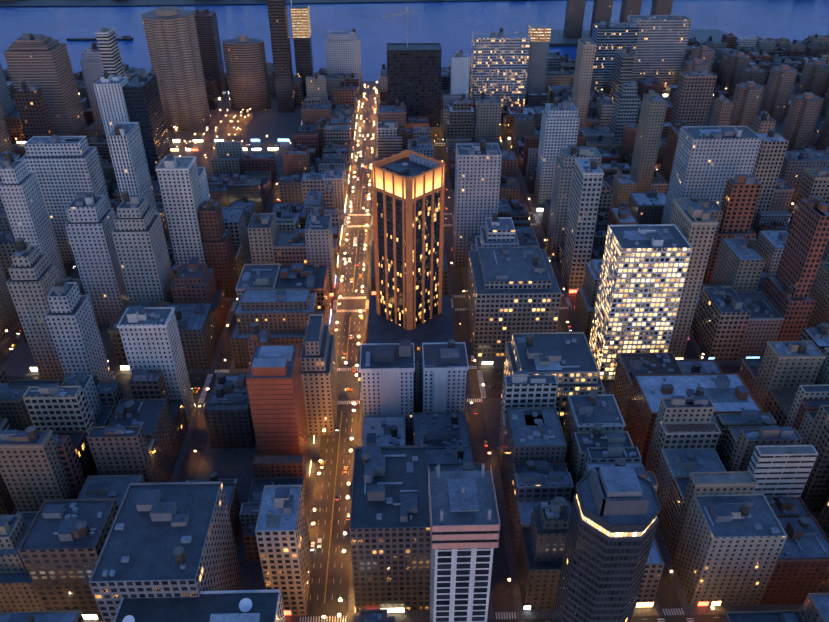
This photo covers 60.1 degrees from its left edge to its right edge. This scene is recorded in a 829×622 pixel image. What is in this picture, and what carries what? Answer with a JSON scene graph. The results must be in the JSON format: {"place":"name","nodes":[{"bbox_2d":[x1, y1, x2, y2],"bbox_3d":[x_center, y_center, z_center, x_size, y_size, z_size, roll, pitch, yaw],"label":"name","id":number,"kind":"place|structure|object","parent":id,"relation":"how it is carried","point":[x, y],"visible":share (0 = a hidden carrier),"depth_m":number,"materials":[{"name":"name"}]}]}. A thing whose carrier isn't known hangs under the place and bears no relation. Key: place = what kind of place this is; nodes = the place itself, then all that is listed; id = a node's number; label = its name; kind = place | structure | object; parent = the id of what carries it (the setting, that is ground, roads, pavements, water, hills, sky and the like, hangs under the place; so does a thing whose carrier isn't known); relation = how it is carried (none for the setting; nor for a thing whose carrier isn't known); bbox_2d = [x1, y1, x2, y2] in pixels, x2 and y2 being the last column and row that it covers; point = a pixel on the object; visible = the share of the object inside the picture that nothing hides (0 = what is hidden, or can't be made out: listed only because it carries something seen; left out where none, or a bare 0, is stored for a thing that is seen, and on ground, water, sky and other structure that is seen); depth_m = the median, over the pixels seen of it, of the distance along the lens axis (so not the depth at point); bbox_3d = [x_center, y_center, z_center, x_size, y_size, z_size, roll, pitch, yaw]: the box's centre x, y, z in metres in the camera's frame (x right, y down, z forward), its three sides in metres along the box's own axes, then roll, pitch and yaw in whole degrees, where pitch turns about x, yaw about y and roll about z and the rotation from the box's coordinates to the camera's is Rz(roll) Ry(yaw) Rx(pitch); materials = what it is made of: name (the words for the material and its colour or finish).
{"place":"outdoors","nodes":[
{"label":"outdoors","id":0,"kind":"place"},
{"bbox_2d":[0,0,482,5],"bbox_3d":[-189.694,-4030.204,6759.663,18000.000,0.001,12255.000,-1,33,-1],"label":"shore","id":1,"kind":"structure","parent":0,"point":[93,2],"depth_m":1641.99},
{"bbox_2d":[0,81,828,621],"bbox_3d":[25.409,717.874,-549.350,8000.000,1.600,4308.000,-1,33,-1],"label":"road","id":2,"kind":"structure","parent":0,"point":[336,569],"depth_m":471.97,"materials":[{"name":"grey asphalt"}]},
{"bbox_2d":[168,114,287,170],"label":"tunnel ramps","id":3,"kind":"object","parent":2,"relation":"on","point":[236,132],"visible":0.12,"depth_m":863.41,"materials":[{"name":"grey concrete"}]},
{"bbox_2d":[372,150,444,329],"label":"skyscraper","id":4,"kind":"structure","parent":2,"relation":"on","point":[408,188],"depth_m":478.39,"materials":[{"name":"brown stone"}]},
{"bbox_2d":[0,81,825,621],"bbox_3d":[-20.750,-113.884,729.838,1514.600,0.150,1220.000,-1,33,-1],"label":"sidewalks","id":5,"kind":"structure","parent":2,"relation":"on","point":[272,125],"depth_m":489.64,"materials":[{"name":"grey concrete"}]},
{"bbox_2d":[173,109,265,166],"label":"street lamps","id":6,"kind":"object","parent":5,"relation":"on","point":[217,129],"visible":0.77,"depth_m":891.67,"materials":[{"name":"orange"}]},
{"bbox_2d":[17,92,759,618],"bbox_3d":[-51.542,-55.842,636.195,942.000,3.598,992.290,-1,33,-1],"label":"buses","id":7,"kind":"object","parent":5,"relation":"on","point":[399,610],"visible":0.17,"depth_m":490.31,"materials":[{"name":"beige"}]},
{"bbox_2d":[3,84,825,621],"bbox_3d":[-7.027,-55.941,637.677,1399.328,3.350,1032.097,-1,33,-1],"label":"cars","id":8,"kind":"object","parent":2,"relation":"on","point":[350,336],"visible":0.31,"depth_m":504.77,"materials":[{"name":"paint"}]},
{"bbox_2d":[0,0,828,621],"bbox_3d":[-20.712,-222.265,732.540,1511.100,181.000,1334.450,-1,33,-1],"label":"buildings","id":9,"kind":"structure","parent":2,"relation":"on","point":[714,472],"depth_m":451.20,"materials":[{"name":"grey concrete"}]},
{"bbox_2d":[66,0,550,621],"bbox_3d":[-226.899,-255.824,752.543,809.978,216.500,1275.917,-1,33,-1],"label":"illuminated building tops","id":10,"kind":"object","parent":9,"relation":"on","point":[540,36],"visible":0.88,"depth_m":936.76,"materials":[{"name":"white"}]},
{"bbox_2d":[111,153,719,621],"bbox_3d":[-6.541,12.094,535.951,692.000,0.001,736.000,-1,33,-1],"label":"road markings","id":11,"kind":"object","parent":2,"relation":"on","point":[359,403],"visible":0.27,"depth_m":471.08,"materials":[{"name":"white paint"}]},
{"bbox_2d":[0,0,828,80],"bbox_3d":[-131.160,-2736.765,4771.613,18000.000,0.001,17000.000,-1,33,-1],"label":"river water","id":12,"kind":"structure","parent":0,"point":[450,27],"depth_m":1474.40,"materials":[{"name":"blue liquid"}]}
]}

